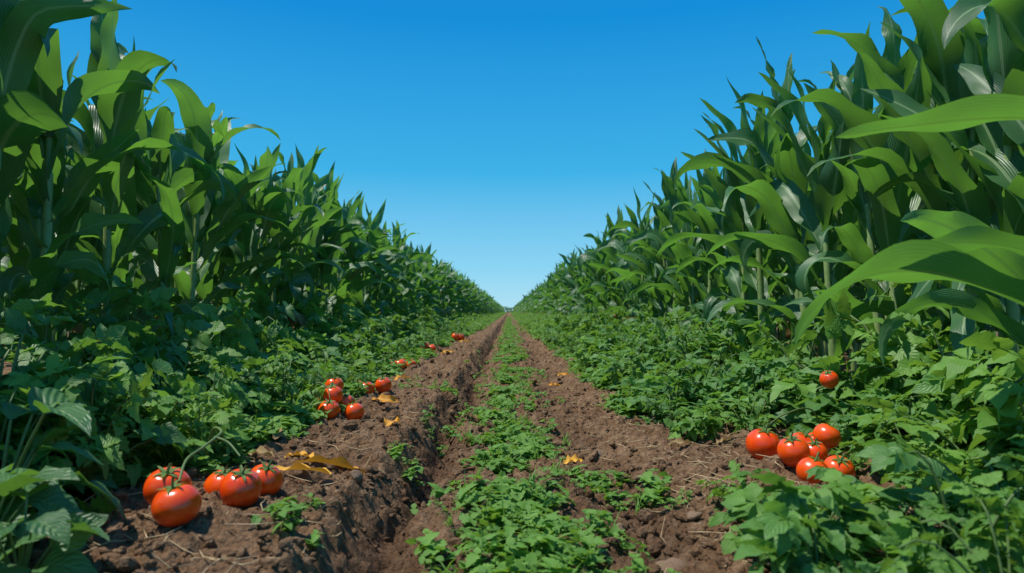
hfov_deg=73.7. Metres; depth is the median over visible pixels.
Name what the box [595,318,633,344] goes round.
tomato plant
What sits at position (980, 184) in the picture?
corn plant
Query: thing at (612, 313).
tomato plant
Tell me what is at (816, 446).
tomato
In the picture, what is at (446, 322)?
tomato plant
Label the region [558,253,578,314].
corn plant
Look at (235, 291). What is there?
corn plant
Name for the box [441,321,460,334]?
tomato plant
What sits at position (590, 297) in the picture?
corn plant
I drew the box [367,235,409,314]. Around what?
corn plant
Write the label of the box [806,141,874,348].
corn plant
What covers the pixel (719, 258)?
corn plant
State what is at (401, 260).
corn plant
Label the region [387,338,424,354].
tomato plant
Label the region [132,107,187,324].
corn plant
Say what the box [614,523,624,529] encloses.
stone
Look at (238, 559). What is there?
straw litter
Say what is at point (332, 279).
corn plant
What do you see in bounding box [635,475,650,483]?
stone
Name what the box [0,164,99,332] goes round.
corn plant
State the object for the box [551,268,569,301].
corn plant
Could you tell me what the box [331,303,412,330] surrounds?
tomato plant
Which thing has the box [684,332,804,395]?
tomato plant
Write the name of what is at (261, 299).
tomato plant
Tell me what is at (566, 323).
tomato plant
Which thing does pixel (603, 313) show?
tomato plant
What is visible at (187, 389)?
tomato plant
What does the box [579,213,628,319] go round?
corn plant
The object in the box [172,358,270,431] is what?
tomato plant
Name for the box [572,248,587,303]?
corn plant
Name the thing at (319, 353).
tomato plant
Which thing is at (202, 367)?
tomato plant
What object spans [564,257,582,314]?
corn plant
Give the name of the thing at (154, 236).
corn plant
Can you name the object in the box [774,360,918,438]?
tomato plant
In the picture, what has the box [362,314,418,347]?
tomato plant
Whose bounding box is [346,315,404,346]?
tomato plant
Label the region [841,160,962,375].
corn plant
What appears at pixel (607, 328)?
tomato plant
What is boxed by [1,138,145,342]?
corn plant
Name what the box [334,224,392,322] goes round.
corn plant
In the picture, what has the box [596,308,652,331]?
tomato plant
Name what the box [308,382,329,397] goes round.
tomato vine
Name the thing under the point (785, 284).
corn plant
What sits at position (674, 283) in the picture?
corn plant
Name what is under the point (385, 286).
corn plant
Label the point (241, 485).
tomato
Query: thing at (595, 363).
tomato plant
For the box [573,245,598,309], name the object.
corn plant
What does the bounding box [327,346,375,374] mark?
tomato plant
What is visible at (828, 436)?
tomato
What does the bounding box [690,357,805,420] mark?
tomato plant
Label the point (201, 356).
tomato plant
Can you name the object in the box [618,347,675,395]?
tomato plant
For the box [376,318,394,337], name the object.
tomato plant
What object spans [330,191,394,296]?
corn plant
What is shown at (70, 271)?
corn plant
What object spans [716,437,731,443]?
fallen leaf
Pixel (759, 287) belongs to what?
corn plant
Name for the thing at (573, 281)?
corn plant
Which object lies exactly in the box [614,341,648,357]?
tomato plant
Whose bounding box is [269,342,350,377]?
tomato plant
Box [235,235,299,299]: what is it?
corn plant
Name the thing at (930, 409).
tomato plant
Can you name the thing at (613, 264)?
corn plant
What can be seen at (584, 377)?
tomato plant
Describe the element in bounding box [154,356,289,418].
tomato plant
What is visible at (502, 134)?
sky
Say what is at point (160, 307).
tomato plant
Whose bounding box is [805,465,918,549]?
tomato plant
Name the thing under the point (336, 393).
tomato
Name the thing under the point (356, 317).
tomato plant
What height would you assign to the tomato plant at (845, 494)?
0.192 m
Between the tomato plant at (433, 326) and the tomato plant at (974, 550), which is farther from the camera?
the tomato plant at (433, 326)
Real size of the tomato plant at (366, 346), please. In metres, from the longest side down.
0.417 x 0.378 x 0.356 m
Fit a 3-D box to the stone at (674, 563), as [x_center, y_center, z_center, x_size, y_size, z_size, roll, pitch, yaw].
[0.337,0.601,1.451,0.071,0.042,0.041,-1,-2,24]
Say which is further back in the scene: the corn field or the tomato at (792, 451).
the corn field
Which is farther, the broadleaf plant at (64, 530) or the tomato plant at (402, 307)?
the tomato plant at (402, 307)
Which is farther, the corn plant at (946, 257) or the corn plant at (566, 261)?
the corn plant at (566, 261)
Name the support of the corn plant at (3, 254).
on the ground
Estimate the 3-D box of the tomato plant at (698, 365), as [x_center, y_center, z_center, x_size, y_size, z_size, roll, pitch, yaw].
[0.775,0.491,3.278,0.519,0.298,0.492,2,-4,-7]
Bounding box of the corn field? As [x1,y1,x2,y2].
[0,226,1022,357]
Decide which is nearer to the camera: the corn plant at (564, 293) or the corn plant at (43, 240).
the corn plant at (43, 240)
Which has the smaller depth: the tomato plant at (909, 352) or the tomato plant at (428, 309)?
the tomato plant at (909, 352)
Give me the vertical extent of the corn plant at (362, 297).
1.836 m
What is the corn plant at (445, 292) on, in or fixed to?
on the ground
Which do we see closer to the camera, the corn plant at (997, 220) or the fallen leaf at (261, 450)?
the fallen leaf at (261, 450)
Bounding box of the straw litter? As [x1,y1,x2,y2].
[76,341,939,572]
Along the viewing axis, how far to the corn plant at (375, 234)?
9.07 m
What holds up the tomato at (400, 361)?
on the ground
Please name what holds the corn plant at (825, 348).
on the ground
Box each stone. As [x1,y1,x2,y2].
[350,470,362,482]
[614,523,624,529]
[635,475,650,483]
[655,558,686,572]
[687,511,702,520]
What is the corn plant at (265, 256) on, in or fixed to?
on the ground
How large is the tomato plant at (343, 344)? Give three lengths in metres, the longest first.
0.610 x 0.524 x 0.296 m
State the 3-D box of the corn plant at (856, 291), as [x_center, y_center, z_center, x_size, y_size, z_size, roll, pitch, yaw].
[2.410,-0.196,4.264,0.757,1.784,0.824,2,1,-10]
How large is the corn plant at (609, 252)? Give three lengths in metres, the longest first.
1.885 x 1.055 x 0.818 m
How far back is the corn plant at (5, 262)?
4.87 m
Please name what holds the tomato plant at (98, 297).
on the ground
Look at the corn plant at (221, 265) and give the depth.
6.10 m
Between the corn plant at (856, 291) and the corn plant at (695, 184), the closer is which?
the corn plant at (856, 291)
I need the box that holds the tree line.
[503,306,513,311]
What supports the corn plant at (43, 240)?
on the ground
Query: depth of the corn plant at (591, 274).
13.64 m
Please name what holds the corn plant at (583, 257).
on the ground
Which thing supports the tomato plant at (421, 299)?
on the ground
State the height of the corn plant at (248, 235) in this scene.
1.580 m
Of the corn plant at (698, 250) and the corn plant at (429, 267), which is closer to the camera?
the corn plant at (698, 250)
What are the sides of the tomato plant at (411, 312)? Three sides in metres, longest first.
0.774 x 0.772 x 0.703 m
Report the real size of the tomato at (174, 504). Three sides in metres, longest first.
0.100 x 0.096 x 0.094 m
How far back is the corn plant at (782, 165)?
4.00 m
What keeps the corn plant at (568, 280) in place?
on the ground
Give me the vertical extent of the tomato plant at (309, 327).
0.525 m
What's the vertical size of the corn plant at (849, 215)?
1.917 m
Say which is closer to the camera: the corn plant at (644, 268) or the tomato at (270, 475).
the tomato at (270, 475)
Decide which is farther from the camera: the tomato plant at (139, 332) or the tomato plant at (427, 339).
the tomato plant at (427, 339)
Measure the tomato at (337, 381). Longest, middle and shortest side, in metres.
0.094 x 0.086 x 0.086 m
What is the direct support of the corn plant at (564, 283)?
on the ground
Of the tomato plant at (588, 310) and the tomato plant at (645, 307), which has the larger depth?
the tomato plant at (588, 310)
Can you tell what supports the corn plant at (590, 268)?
on the ground
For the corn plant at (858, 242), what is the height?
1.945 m
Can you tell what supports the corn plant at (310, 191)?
on the ground
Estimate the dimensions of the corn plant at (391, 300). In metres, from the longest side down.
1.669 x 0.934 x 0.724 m
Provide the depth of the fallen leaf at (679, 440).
2.43 m
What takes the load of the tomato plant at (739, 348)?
on the ground
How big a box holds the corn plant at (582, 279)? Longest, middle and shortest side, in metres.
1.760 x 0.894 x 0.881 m
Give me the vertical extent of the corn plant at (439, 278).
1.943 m
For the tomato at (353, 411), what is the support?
on the ground
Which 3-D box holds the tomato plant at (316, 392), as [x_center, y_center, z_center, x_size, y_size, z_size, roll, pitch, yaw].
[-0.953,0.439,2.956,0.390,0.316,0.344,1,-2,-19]
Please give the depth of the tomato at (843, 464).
1.93 m
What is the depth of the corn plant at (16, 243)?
3.69 m
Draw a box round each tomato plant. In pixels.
[0,293,186,495]
[0,298,143,380]
[0,323,172,430]
[0,333,103,422]
[0,351,188,489]
[0,356,169,465]
[0,366,124,548]
[47,260,237,371]
[52,287,212,389]
[61,314,249,386]
[99,368,217,463]
[100,320,256,410]
[123,388,252,464]
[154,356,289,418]
[160,380,249,458]
[171,291,293,389]
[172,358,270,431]
[183,364,271,418]
[187,350,285,394]
[213,288,351,361]
[217,307,290,360]
[222,329,343,391]
[253,353,335,409]
[266,314,340,360]
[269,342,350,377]
[272,362,348,391]
[278,301,331,335]
[285,339,368,387]
[288,328,311,347]
[291,344,372,380]
[295,297,382,336]
[299,287,389,346]
[305,313,381,352]
[309,307,339,333]
[324,331,374,351]
[324,340,355,360]
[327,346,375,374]
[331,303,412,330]
[339,339,385,371]
[341,315,359,323]
[341,333,374,360]
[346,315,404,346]
[349,332,397,358]
[351,327,395,364]
[353,321,398,353]
[362,304,408,326]
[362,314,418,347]
[370,293,424,327]
[372,303,409,317]
[373,341,402,360]
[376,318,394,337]
[382,337,420,355]
[383,312,400,339]
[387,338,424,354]
[393,296,418,318]
[393,318,425,336]
[393,331,421,348]
[400,314,425,337]
[407,316,434,338]
[408,298,436,322]
[408,335,428,347]
[409,298,439,328]
[411,309,436,330]
[411,326,438,343]
[414,329,438,343]
[422,323,437,335]
[426,322,446,338]
[428,319,448,331]
[430,332,452,344]
[431,318,450,325]
[433,320,455,337]
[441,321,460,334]
[448,319,462,330]
[537,324,560,337]
[541,326,562,341]
[542,323,563,346]
[548,331,580,349]
[550,314,584,331]
[551,311,567,325]
[551,333,588,354]
[554,319,578,338]
[555,336,571,348]
[559,337,593,359]
[561,331,593,356]
[564,328,583,349]
[568,313,613,344]
[570,314,581,327]
[571,336,610,371]
[572,308,586,320]
[574,304,610,334]
[574,317,597,333]
[575,332,612,361]
[577,349,672,381]
[579,324,639,347]
[583,306,609,322]
[583,321,617,342]
[584,339,622,365]
[587,306,624,325]
[588,324,658,355]
[589,331,667,386]
[589,349,608,367]
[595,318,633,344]
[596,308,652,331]
[597,311,609,319]
[597,351,619,372]
[607,315,641,331]
[608,374,751,418]
[610,318,644,338]
[610,331,653,357]
[611,358,736,416]
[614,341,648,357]
[617,310,685,340]
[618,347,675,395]
[619,325,699,361]
[620,366,678,394]
[628,309,673,331]
[629,329,716,366]
[633,319,710,374]
[635,386,705,427]
[636,303,680,335]
[647,326,743,387]
[649,340,754,396]
[651,312,707,339]
[661,304,760,369]
[663,403,730,441]
[670,363,758,410]
[672,304,789,368]
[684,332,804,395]
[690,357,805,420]
[695,460,785,524]
[706,390,786,433]
[709,469,903,561]
[721,322,821,385]
[734,472,942,572]
[739,320,871,401]
[759,355,887,400]
[770,267,1023,409]
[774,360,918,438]
[793,401,892,452]
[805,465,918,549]
[839,349,1013,448]
[839,391,986,487]
[840,440,1023,572]
[848,377,1023,490]
[848,471,1023,572]
[863,312,1007,449]
[868,427,1023,549]
[888,438,1006,498]
[897,351,1023,436]
[927,326,1023,415]
[933,377,1023,500]
[984,434,1023,570]
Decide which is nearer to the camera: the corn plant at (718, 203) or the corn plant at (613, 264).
the corn plant at (718, 203)
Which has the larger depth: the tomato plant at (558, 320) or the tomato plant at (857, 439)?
the tomato plant at (558, 320)
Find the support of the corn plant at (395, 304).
on the ground
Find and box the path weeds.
[66,316,865,572]
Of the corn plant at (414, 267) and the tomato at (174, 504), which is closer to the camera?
the tomato at (174, 504)
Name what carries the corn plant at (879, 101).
on the ground
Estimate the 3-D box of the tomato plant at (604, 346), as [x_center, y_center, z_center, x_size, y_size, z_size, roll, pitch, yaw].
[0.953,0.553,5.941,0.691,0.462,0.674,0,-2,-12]
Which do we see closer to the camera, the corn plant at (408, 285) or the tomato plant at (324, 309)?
the tomato plant at (324, 309)
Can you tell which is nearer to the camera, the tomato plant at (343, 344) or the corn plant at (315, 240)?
the tomato plant at (343, 344)
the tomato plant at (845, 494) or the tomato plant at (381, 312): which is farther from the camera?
the tomato plant at (381, 312)
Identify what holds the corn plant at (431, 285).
on the ground
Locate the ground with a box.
[0,312,1023,572]
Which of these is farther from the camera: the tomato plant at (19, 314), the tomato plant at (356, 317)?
the tomato plant at (356, 317)
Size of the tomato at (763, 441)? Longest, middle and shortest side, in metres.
0.122 x 0.108 x 0.106 m
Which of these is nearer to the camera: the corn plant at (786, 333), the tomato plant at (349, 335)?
the tomato plant at (349, 335)
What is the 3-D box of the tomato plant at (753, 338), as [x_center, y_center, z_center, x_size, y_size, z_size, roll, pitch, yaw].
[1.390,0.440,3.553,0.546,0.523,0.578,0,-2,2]
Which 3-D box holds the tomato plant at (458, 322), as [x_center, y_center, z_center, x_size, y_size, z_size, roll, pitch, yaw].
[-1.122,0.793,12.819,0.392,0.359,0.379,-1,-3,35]
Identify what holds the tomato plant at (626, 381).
on the ground
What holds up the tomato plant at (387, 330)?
on the ground
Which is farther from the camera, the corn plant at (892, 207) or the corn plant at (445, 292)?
the corn plant at (445, 292)
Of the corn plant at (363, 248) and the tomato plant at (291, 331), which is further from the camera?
the corn plant at (363, 248)
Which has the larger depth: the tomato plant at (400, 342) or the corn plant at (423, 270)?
the corn plant at (423, 270)
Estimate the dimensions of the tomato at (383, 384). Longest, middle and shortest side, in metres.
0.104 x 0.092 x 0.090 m
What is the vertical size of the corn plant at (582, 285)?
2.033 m
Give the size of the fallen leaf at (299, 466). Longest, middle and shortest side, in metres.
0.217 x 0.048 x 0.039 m
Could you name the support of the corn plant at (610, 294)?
on the ground
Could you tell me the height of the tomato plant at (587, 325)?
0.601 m
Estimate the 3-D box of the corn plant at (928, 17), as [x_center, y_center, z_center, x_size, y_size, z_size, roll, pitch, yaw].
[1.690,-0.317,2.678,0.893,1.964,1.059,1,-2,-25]
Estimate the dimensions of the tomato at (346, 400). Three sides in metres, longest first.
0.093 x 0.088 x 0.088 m
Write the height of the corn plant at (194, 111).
1.872 m
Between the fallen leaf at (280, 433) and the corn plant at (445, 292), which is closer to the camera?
the fallen leaf at (280, 433)
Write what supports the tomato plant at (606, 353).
on the ground
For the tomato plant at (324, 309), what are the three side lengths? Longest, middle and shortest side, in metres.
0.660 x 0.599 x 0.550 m
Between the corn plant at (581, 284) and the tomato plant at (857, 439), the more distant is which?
the corn plant at (581, 284)
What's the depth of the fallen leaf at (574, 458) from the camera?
2.31 m
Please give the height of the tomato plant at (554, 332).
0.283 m
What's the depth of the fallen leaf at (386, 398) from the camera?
3.33 m
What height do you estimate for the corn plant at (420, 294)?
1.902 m
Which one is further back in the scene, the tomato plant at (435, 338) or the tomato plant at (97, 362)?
the tomato plant at (435, 338)
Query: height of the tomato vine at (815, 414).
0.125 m
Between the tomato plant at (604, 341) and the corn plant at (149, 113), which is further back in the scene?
the tomato plant at (604, 341)
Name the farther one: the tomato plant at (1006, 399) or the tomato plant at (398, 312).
the tomato plant at (398, 312)
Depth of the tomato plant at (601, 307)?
10.28 m
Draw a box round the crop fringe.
[431,311,577,336]
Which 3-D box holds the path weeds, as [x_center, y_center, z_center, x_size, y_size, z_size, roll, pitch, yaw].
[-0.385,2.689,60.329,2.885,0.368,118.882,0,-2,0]
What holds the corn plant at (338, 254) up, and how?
on the ground
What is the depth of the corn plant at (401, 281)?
11.79 m
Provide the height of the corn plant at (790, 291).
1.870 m
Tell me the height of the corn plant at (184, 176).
2.038 m
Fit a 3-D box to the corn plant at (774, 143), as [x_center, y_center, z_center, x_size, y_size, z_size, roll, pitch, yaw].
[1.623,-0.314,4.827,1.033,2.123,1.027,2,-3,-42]
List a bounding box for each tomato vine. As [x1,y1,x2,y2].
[178,426,222,481]
[214,436,240,456]
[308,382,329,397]
[768,407,820,425]
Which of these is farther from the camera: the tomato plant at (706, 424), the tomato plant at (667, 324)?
the tomato plant at (667, 324)
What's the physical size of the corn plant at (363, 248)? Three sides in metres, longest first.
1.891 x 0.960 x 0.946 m
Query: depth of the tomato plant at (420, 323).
8.26 m
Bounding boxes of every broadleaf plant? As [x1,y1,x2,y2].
[0,357,117,488]
[0,385,127,551]
[0,466,80,560]
[0,480,109,572]
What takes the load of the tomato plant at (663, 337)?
on the ground
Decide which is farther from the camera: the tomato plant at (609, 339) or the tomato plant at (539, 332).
the tomato plant at (539, 332)
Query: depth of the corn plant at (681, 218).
6.08 m
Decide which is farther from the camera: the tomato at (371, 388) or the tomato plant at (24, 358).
the tomato at (371, 388)
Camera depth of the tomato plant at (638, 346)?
4.94 m
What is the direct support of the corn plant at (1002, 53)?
on the ground
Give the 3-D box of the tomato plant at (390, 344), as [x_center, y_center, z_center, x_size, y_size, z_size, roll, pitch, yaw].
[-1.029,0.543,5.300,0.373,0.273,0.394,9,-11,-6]
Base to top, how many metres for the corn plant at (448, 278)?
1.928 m
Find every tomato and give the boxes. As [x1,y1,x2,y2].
[143,462,191,504]
[151,477,201,526]
[203,464,232,493]
[219,465,261,508]
[252,460,282,495]
[318,397,339,420]
[323,382,342,402]
[325,374,343,389]
[339,391,354,406]
[344,399,363,419]
[359,378,374,394]
[375,374,391,392]
[395,359,405,369]
[406,357,416,365]
[426,343,435,351]
[451,332,458,339]
[458,333,464,340]
[746,423,779,459]
[777,431,810,466]
[793,430,814,441]
[796,452,828,483]
[807,438,827,461]
[813,421,840,448]
[819,368,838,388]
[824,453,855,480]
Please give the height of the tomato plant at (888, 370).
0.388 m
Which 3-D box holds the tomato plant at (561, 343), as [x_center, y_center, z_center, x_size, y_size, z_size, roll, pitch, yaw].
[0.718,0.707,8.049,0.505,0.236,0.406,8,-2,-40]
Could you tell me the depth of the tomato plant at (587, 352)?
5.50 m
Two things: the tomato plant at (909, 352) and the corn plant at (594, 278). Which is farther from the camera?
the corn plant at (594, 278)
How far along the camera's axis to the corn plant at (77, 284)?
5.35 m
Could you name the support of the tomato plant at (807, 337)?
on the ground
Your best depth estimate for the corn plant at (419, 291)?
13.08 m
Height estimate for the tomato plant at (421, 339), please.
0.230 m
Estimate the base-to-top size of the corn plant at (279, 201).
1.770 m
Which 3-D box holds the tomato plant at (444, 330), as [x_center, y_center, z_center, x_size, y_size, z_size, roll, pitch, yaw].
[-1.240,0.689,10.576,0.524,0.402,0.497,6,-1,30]
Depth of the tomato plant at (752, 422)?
2.76 m
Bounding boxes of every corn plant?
[0,0,131,330]
[0,28,225,343]
[0,52,138,351]
[0,149,1,170]
[0,156,99,366]
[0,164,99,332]
[1,120,73,301]
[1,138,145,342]
[1,170,83,357]
[1,256,69,351]
[10,0,181,338]
[10,124,69,227]
[13,38,248,340]
[62,97,138,336]
[63,238,83,358]
[66,148,135,363]
[68,97,168,359]
[72,75,236,337]
[128,79,290,329]
[131,112,271,314]
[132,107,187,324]
[132,131,224,302]
[136,116,302,347]
[137,150,186,327]
[155,240,234,326]
[197,143,332,300]
[211,171,238,348]
[212,160,269,334]
[213,163,309,319]
[217,168,314,315]
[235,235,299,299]
[237,146,322,329]
[250,148,346,320]
[251,166,344,317]
[268,144,330,327]
[291,190,337,312]
[295,188,370,317]
[295,201,386,321]
[308,161,377,320]
[317,171,394,309]
[328,199,406,316]
[329,226,382,317]
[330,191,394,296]
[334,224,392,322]
[346,193,400,315]
[357,210,404,318]
[363,218,405,314]
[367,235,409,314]
[368,220,433,308]
[372,231,409,313]
[374,237,402,302]
[377,250,407,310]
[378,237,409,311]
[383,221,416,309]
[383,245,403,309]
[388,243,416,311]
[391,240,410,311]
[392,231,426,304]
[394,275,418,300]
[395,269,428,292]
[406,242,437,298]
[406,244,439,316]
[406,245,434,308]
[406,246,423,301]
[406,249,431,298]
[407,265,415,304]
[415,243,446,311]
[416,251,438,301]
[418,259,442,313]
[421,243,445,311]
[425,265,449,316]
[429,256,445,306]
[432,265,456,301]
[434,262,457,313]
[435,260,453,313]
[438,279,452,315]
[441,263,453,303]
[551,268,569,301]
[552,268,568,314]
[555,248,574,315]
[557,253,579,305]
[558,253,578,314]
[558,257,572,311]
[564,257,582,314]
[565,249,577,310]
[566,268,590,313]
[567,260,591,305]
[569,247,597,313]
[570,245,590,312]
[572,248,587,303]
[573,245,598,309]
[575,225,626,306]
[576,235,599,314]
[576,263,599,310]
[577,233,613,313]
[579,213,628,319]
[582,247,604,310]
[583,251,613,312]
[587,206,636,319]
[587,280,626,311]
[590,220,648,319]
[591,187,658,323]
[593,285,616,304]
[596,233,652,318]
[605,216,654,316]
[606,184,692,315]
[607,236,626,325]
[607,265,632,320]
[608,212,683,320]
[615,205,700,325]
[615,229,656,317]
[615,238,653,321]
[621,172,739,330]
[629,222,685,322]
[635,174,706,327]
[644,156,700,318]
[651,224,712,328]
[656,70,814,346]
[658,149,740,330]
[666,169,783,318]
[674,37,875,357]
[675,143,753,326]
[677,190,700,300]
[678,167,766,320]
[678,177,726,313]
[681,115,806,330]
[695,98,810,338]
[702,269,781,331]
[704,63,876,356]
[707,141,866,364]
[711,229,781,306]
[753,72,884,369]
[770,271,783,341]
[771,6,939,348]
[774,125,823,356]
[775,270,821,354]
[775,278,823,354]
[775,323,782,350]
[776,133,830,286]
[780,220,820,368]
[794,93,1023,347]
[804,22,916,335]
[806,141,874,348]
[807,0,1023,355]
[815,205,868,374]
[822,279,826,355]
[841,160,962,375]
[848,225,911,331]
[860,0,1023,362]
[873,7,952,315]
[874,234,888,318]
[876,18,1023,356]
[878,0,1023,365]
[966,168,996,367]
[977,177,1004,196]
[984,304,1023,331]
[990,208,1004,363]
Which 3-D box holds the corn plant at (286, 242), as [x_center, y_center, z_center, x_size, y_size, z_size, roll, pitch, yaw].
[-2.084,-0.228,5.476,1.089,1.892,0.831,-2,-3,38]
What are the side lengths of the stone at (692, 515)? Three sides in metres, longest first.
0.046 x 0.042 x 0.026 m
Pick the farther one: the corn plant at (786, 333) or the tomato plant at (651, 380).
the corn plant at (786, 333)
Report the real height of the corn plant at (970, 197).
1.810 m
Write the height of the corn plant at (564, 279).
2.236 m
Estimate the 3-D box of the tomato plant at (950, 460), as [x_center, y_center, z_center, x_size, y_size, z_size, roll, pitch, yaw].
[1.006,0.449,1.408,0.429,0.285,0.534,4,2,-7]
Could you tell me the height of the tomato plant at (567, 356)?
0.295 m
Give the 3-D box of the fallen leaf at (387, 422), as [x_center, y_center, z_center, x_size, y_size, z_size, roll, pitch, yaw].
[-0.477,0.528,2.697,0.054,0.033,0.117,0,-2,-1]
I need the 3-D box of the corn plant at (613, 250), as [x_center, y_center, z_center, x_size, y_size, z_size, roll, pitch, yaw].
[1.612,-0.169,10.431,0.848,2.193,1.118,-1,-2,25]
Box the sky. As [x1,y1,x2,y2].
[49,0,984,310]
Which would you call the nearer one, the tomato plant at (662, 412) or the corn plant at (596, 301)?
the tomato plant at (662, 412)
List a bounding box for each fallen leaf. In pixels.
[248,446,274,456]
[271,428,282,438]
[276,463,331,473]
[284,451,313,457]
[292,455,363,473]
[372,394,399,402]
[384,416,399,425]
[393,375,409,379]
[563,454,582,463]
[625,415,646,419]
[667,438,693,444]
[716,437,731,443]
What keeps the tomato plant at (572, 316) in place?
on the ground
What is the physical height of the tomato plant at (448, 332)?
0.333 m
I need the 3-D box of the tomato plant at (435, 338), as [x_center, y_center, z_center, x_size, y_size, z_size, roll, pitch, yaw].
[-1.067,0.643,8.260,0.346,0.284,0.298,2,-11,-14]
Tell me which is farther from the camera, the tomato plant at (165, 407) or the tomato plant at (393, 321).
the tomato plant at (393, 321)
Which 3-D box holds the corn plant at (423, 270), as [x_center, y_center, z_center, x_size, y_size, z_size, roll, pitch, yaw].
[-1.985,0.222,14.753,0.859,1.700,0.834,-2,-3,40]
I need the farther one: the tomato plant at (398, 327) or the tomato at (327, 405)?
the tomato plant at (398, 327)
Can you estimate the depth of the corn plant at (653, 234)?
7.10 m
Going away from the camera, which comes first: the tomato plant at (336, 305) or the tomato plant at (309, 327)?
the tomato plant at (309, 327)
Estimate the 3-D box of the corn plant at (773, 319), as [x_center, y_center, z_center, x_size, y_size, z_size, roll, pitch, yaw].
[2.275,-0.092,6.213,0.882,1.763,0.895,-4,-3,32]
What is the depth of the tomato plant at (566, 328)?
8.97 m
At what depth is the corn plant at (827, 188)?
3.57 m
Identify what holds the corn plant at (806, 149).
on the ground
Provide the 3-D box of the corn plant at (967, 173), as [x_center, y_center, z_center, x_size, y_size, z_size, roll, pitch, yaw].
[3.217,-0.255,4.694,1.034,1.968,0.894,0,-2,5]
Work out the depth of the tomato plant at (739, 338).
4.22 m
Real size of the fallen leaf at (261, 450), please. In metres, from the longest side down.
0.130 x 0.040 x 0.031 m
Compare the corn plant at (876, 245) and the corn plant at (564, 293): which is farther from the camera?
the corn plant at (564, 293)
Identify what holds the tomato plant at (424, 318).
on the ground
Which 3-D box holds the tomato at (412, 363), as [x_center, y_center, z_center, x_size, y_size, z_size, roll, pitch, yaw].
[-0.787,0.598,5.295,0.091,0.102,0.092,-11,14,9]
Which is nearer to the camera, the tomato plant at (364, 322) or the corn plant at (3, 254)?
the corn plant at (3, 254)
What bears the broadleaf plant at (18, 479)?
on the ground
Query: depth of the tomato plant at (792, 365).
3.00 m
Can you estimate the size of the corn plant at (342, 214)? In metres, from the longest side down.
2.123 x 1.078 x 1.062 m
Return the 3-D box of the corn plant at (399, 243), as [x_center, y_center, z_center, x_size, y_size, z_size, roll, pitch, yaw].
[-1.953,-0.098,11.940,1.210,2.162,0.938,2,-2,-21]
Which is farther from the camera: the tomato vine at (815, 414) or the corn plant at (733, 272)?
the corn plant at (733, 272)
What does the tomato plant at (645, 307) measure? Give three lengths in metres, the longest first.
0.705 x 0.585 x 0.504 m
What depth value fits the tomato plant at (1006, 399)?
1.60 m
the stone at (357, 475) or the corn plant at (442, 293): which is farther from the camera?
the corn plant at (442, 293)
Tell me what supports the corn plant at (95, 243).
on the ground
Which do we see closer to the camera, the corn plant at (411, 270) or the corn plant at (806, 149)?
the corn plant at (806, 149)
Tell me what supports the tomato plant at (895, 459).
on the ground
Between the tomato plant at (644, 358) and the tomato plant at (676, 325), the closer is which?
the tomato plant at (644, 358)
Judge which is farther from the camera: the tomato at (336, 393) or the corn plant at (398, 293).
the corn plant at (398, 293)
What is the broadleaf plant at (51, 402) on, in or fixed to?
on the ground
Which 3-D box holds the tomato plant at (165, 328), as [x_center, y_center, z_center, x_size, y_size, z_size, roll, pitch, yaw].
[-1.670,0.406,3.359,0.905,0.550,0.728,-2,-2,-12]
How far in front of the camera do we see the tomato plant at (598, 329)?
7.34 m
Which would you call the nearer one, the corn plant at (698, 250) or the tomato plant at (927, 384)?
the tomato plant at (927, 384)
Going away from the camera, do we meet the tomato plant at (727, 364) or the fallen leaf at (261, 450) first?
the fallen leaf at (261, 450)
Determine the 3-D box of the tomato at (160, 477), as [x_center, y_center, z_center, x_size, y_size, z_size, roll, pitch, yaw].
[-0.771,0.441,1.528,0.098,0.105,0.096,-2,21,-26]
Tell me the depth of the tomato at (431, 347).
7.29 m
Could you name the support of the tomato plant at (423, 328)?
on the ground
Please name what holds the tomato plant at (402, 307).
on the ground
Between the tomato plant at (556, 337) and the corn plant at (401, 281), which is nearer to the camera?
the tomato plant at (556, 337)
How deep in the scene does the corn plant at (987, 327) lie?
4.17 m
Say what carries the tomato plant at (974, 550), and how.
on the ground
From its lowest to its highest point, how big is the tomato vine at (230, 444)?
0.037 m
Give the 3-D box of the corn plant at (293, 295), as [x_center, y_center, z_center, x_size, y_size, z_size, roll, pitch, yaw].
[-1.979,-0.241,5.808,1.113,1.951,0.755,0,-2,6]
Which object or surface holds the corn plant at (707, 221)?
on the ground
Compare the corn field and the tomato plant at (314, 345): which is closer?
the tomato plant at (314, 345)
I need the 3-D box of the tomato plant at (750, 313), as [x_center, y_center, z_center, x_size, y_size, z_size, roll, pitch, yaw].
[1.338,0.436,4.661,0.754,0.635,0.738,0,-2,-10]
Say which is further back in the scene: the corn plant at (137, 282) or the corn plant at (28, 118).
the corn plant at (137, 282)
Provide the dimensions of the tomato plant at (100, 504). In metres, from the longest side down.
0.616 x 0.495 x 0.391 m
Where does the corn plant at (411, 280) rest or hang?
on the ground
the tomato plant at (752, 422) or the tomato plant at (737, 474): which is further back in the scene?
the tomato plant at (752, 422)
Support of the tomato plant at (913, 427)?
on the ground
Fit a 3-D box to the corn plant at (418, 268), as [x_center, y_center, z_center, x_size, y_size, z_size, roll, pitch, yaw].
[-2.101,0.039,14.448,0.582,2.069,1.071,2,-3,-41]
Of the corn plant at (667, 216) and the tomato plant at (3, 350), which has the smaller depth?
the tomato plant at (3, 350)
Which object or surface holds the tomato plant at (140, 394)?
on the ground
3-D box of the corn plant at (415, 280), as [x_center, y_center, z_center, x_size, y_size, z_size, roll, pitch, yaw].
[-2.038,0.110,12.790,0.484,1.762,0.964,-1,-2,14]

